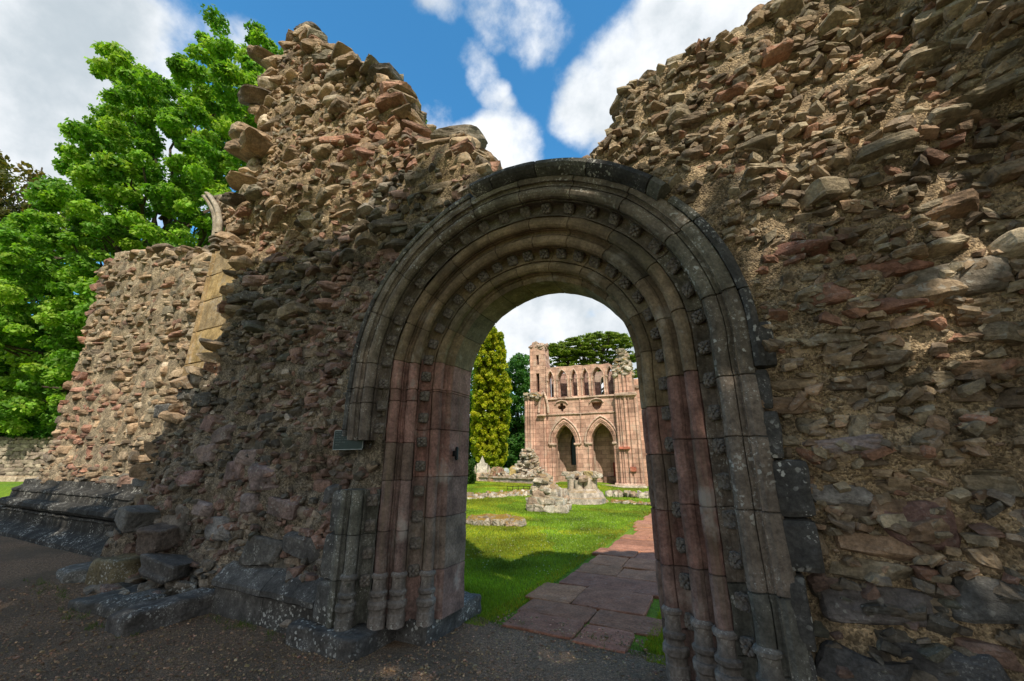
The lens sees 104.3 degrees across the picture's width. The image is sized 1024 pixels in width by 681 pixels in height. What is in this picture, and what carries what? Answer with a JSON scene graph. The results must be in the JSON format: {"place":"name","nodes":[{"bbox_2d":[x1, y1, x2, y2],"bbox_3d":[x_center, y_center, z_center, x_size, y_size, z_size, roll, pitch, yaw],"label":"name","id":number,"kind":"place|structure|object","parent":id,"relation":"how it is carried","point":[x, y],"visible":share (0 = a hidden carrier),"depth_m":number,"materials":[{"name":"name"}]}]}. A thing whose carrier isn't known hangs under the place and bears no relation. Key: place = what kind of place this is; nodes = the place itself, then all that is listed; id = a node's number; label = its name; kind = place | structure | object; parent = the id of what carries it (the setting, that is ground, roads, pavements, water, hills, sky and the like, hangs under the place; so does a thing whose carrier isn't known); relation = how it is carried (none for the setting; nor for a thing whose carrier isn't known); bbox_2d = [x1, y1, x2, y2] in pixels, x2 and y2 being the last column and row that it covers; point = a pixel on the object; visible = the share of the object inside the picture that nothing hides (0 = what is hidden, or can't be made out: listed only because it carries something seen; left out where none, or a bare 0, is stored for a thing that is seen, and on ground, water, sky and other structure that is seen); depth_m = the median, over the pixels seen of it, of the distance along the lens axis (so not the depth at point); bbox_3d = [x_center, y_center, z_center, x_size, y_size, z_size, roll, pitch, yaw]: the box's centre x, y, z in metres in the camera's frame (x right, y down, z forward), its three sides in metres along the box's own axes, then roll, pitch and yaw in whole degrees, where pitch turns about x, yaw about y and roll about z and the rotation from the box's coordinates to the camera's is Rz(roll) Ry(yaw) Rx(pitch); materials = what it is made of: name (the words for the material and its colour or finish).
{"place":"outdoors","nodes":[
{"label":"outdoors","id":0,"kind":"place"},
{"bbox_2d":[0,466,664,664],"bbox_3d":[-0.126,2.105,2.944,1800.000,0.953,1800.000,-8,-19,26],"label":"ground","id":1,"kind":"structure","parent":0,"point":[5,488],"depth_m":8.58,"materials":[{"name":"plant"}]},
{"bbox_2d":[0,476,36,481],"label":"stone kerb","id":2,"kind":"structure","parent":1,"relation":"on","point":[12,478],"depth_m":14.96,"materials":[{"name":"beige stone"}]},
{"bbox_2d":[1,332,50,430],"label":"evergreen shrub","id":3,"kind":"object","parent":1,"relation":"on","point":[42,350],"visible":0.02,"depth_m":21.97,"materials":[{"name":"green plant"}]},
{"bbox_2d":[0,436,53,475],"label":"boundary wall","id":4,"kind":"structure","parent":1,"relation":"on","point":[20,456],"depth_m":17.45,"materials":[{"name":"stone"}]},
{"bbox_2d":[0,429,52,439],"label":"ivy growth","id":5,"kind":"object","parent":4,"relation":"on","point":[40,434],"visible":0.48,"depth_m":17.62,"materials":[{"name":"green plant"}]},
{"bbox_2d":[0,151,66,314],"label":"copper tree","id":6,"kind":"object","parent":1,"relation":"on","point":[7,206],"visible":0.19,"depth_m":26.09,"materials":[{"name":"copper-brown leaves"},{"name":"bark"}]},
{"bbox_2d":[0,3,283,435],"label":"maple tree","id":7,"kind":"object","parent":1,"relation":"on","point":[105,135],"visible":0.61,"depth_m":17.61,"materials":[{"name":"green plant"}]},
{"bbox_2d":[211,560,323,633],"bbox_3d":[-2.499,2.728,4.298,1.679,0.614,0.533,-8,-19,26],"label":"plinth stone","id":8,"kind":"object","parent":1,"relation":"on","point":[266,596],"visible":0.6,"depth_m":4.13,"materials":[{"name":"grey stone"}]},
{"bbox_2d":[467,458,477,483],"bbox_3d":[-2.971,8.967,26.502,1.354,2.160,1.830,-2,-17,6],"label":"clipped yew","id":9,"kind":"object","parent":1,"relation":"on","point":[472,475],"visible":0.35,"depth_m":26.24,"materials":[{"name":"green plant"}]},
{"bbox_2d":[468,368,479,466],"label":"blue green tree","id":10,"kind":"object","parent":1,"relation":"on","point":[469,432],"visible":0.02,"depth_m":65.02,"materials":[{"name":"green plant"}]},
{"bbox_2d":[474,456,490,480],"bbox_3d":[-2.336,10.108,31.165,1.619,2.110,0.617,0,-17,-2],"label":"gravestone","id":11,"kind":"object","parent":1,"relation":"on","point":[482,466],"visible":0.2,"depth_m":31.09,"materials":[{"name":"grey stone"}]},
{"bbox_2d":[470,326,512,466],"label":"golden conifer","id":12,"kind":"object","parent":1,"relation":"on","point":[489,426],"visible":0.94,"depth_m":56.03,"materials":[{"name":"green plant"}]},
{"bbox_2d":[471,454,512,466],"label":"tree","id":13,"kind":"object","parent":1,"relation":"on","point":[507,465],"visible":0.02,"depth_m":72.92,"materials":[{"name":"green plant"}]},
{"bbox_2d":[466,514,526,526],"bbox_3d":[-0.436,4.871,10.731,1.751,0.388,0.690,-4,-17,12],"label":"mossy stone","id":14,"kind":"object","parent":1,"relation":"on","point":[507,520],"visible":0.92,"depth_m":10.54,"materials":[{"name":"grey stone"}]},
{"bbox_2d":[467,489,530,499],"bbox_3d":[-0.384,6.884,17.459,6.797,0.672,1.579,12,-21,-34],"label":"wall footing","id":15,"kind":"object","parent":1,"relation":"on","point":[500,493],"depth_m":16.84,"materials":[{"name":"stone"}]},
{"bbox_2d":[510,465,516,474],"bbox_3d":[0.124,11.081,33.079,0.640,1.350,0.180,0,-17,1],"label":"headstone","id":16,"kind":"object","parent":1,"relation":"on","point":[512,471],"visible":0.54,"depth_m":33.07,"materials":[{"name":"beige stone"}]},
{"bbox_2d":[500,352,529,465],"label":"dark tree","id":17,"kind":"object","parent":1,"relation":"on","point":[518,362],"visible":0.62,"depth_m":67.32,"materials":[{"name":"green plant"}]},
{"bbox_2d":[478,469,552,483],"bbox_3d":[0.030,9.918,28.879,6.892,1.250,1.097,-16,-23,43],"label":"ruined base course","id":18,"kind":"object","parent":1,"relation":"on","point":[504,477],"visible":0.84,"depth_m":28.37,"materials":[{"name":"grey stone"}]},
{"bbox_2d":[487,467,505,481],"bbox_3d":[-1.066,10.203,30.028,1.603,1.353,0.934,-8,-19,26],"label":"stone cairn","id":19,"kind":"object","parent":18,"relation":"on","point":[493,472],"visible":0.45,"depth_m":29.89,"materials":[{"name":"brown stone"}]},
{"bbox_2d":[507,486,530,490],"bbox_3d":[0.468,7.784,20.621,1.491,0.470,0.030,-3,-17,10],"label":"iron rail","id":20,"kind":"object","parent":1,"relation":"on","point":[518,487],"visible":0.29,"depth_m":20.69,"materials":[{"name":"metal"}]},
{"bbox_2d":[526,473,571,513],"bbox_3d":[1.355,5.304,13.893,1.574,1.269,1.173,-8,-19,26],"label":"pier stump","id":21,"kind":"object","parent":1,"relation":"on","point":[547,493],"visible":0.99,"depth_m":13.53,"materials":[{"name":"grey stone"}]},
{"bbox_2d":[513,341,647,487],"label":"ruined transept","id":22,"kind":"structure","parent":1,"relation":"on","point":[578,421],"depth_m":29.66,"materials":[{"name":"pink stone"}]},
{"bbox_2d":[571,436,575,464],"bbox_3d":[4.875,8.501,31.055,0.600,2.500,0.040,-7,-18,22],"label":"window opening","id":23,"kind":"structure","parent":22,"relation":"in","point":[573,451],"depth_m":31.02,"materials":[{"name":"black glass"}]},
{"bbox_2d":[561,470,605,504],"bbox_3d":[2.935,6.111,16.647,1.819,1.293,1.784,-8,-19,26],"label":"column base","id":24,"kind":"object","parent":1,"relation":"on","point":[582,489],"visible":1,"depth_m":16.10,"materials":[{"name":"grey stone"}]},
{"bbox_2d":[547,331,637,394],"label":"cedar tree","id":25,"kind":"object","parent":1,"relation":"on","point":[586,351],"visible":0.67,"depth_m":43.90,"materials":[{"name":"green plant"}]},
{"bbox_2d":[605,489,649,498],"bbox_3d":[5.840,7.386,19.041,2.758,0.501,1.028,-6,-18,18],"label":"wall footing","id":26,"kind":"object","parent":1,"relation":"on","point":[626,493],"depth_m":18.97,"materials":[{"name":"grey stone"}]},
{"bbox_2d":[606,499,650,504],"bbox_3d":[4.583,6.551,16.117,2.387,0.229,0.549,-12,-21,35],"label":"wall footing","id":27,"kind":"object","parent":1,"relation":"on","point":[621,501],"depth_m":15.94,"materials":[{"name":"stone"}]},
{"bbox_2d":[0,536,667,680],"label":"gravel yard","id":28,"kind":"structure","parent":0,"point":[20,561],"depth_m":3.50,"materials":[{"name":"grey gravel"}]},
{"bbox_2d":[0,473,141,556],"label":"moulded plinth","id":29,"kind":"structure","parent":28,"relation":"on","point":[77,515],"depth_m":7.42,"materials":[{"name":"stone"}]},
{"bbox_2d":[39,243,211,483],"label":"ruined wall","id":30,"kind":"structure","parent":29,"relation":"on","point":[138,327],"depth_m":8.84,"materials":[{"name":"stone"}]},
{"bbox_2d":[56,561,92,583],"bbox_3d":[-5.662,3.134,5.255,0.699,0.331,0.505,-16,-21,35],"label":"stone block","id":31,"kind":"object","parent":28,"relation":"on","point":[75,573],"depth_m":5.04,"materials":[{"name":"grey stone"}]},
{"bbox_2d":[67,581,171,618],"bbox_3d":[-4.396,3.037,4.657,1.071,0.237,0.819,-7,-16,13],"label":"stone block","id":32,"kind":"object","parent":28,"relation":"on","point":[105,605],"depth_m":4.39,"materials":[{"name":"grey stone"}]},
{"bbox_2d":[83,572,197,596],"bbox_3d":[-4.832,3.029,5.045,2.557,0.419,0.870,-8,-19,26],"label":"rubble heap","id":33,"kind":"object","parent":28,"relation":"on","point":[178,586],"visible":0.26,"depth_m":4.74,"materials":[{"name":"grey stone"}]},
{"bbox_2d":[85,553,144,584],"bbox_3d":[-5.057,2.998,5.148,0.580,0.412,0.467,-9,-17,18],"label":"stone block","id":34,"kind":"object","parent":33,"relation":"on","point":[115,569],"depth_m":4.98,"materials":[{"name":"grey stone"}]},
{"bbox_2d":[104,587,214,636],"bbox_3d":[-3.658,2.886,4.239,0.452,0.293,0.888,-11,-18,25],"label":"stone block","id":35,"kind":"object","parent":28,"relation":"on","point":[142,617],"depth_m":4.07,"materials":[{"name":"grey stone"}]},
{"bbox_2d":[90,21,502,634],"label":"ruined wall","id":36,"kind":"structure","parent":28,"relation":"on","point":[352,177],"depth_m":5.47,"materials":[{"name":"stone"}]},
{"bbox_2d":[286,157,824,680],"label":"stone doorway","id":37,"kind":"structure","parent":28,"relation":"on","point":[736,545],"depth_m":3.52,"materials":[{"name":"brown stone"}]},
{"bbox_2d":[333,430,363,449],"bbox_3d":[-1.738,1.056,4.241,0.450,0.210,0.018,-8,-19,26],"label":"wall sign","id":38,"kind":"object","parent":37,"relation":"attached to","point":[340,442],"visible":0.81,"depth_m":4.25,"materials":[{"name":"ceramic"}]},
{"bbox_2d":[582,0,1023,680],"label":"ruined wall","id":39,"kind":"structure","parent":28,"relation":"on","point":[844,178],"depth_m":2.42,"materials":[{"name":"stone"}]},
{"bbox_2d":[0,0,770,453],"label":"sky","id":40,"kind":"structure","parent":0,"point":[539,79],"materials":[{"name":"blue"}]},
{"bbox_2d":[502,513,661,653],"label":"flagged path","id":41,"kind":"structure","parent":0,"point":[612,588],"depth_m":4.78,"materials":[{"name":"stone"}]}
]}

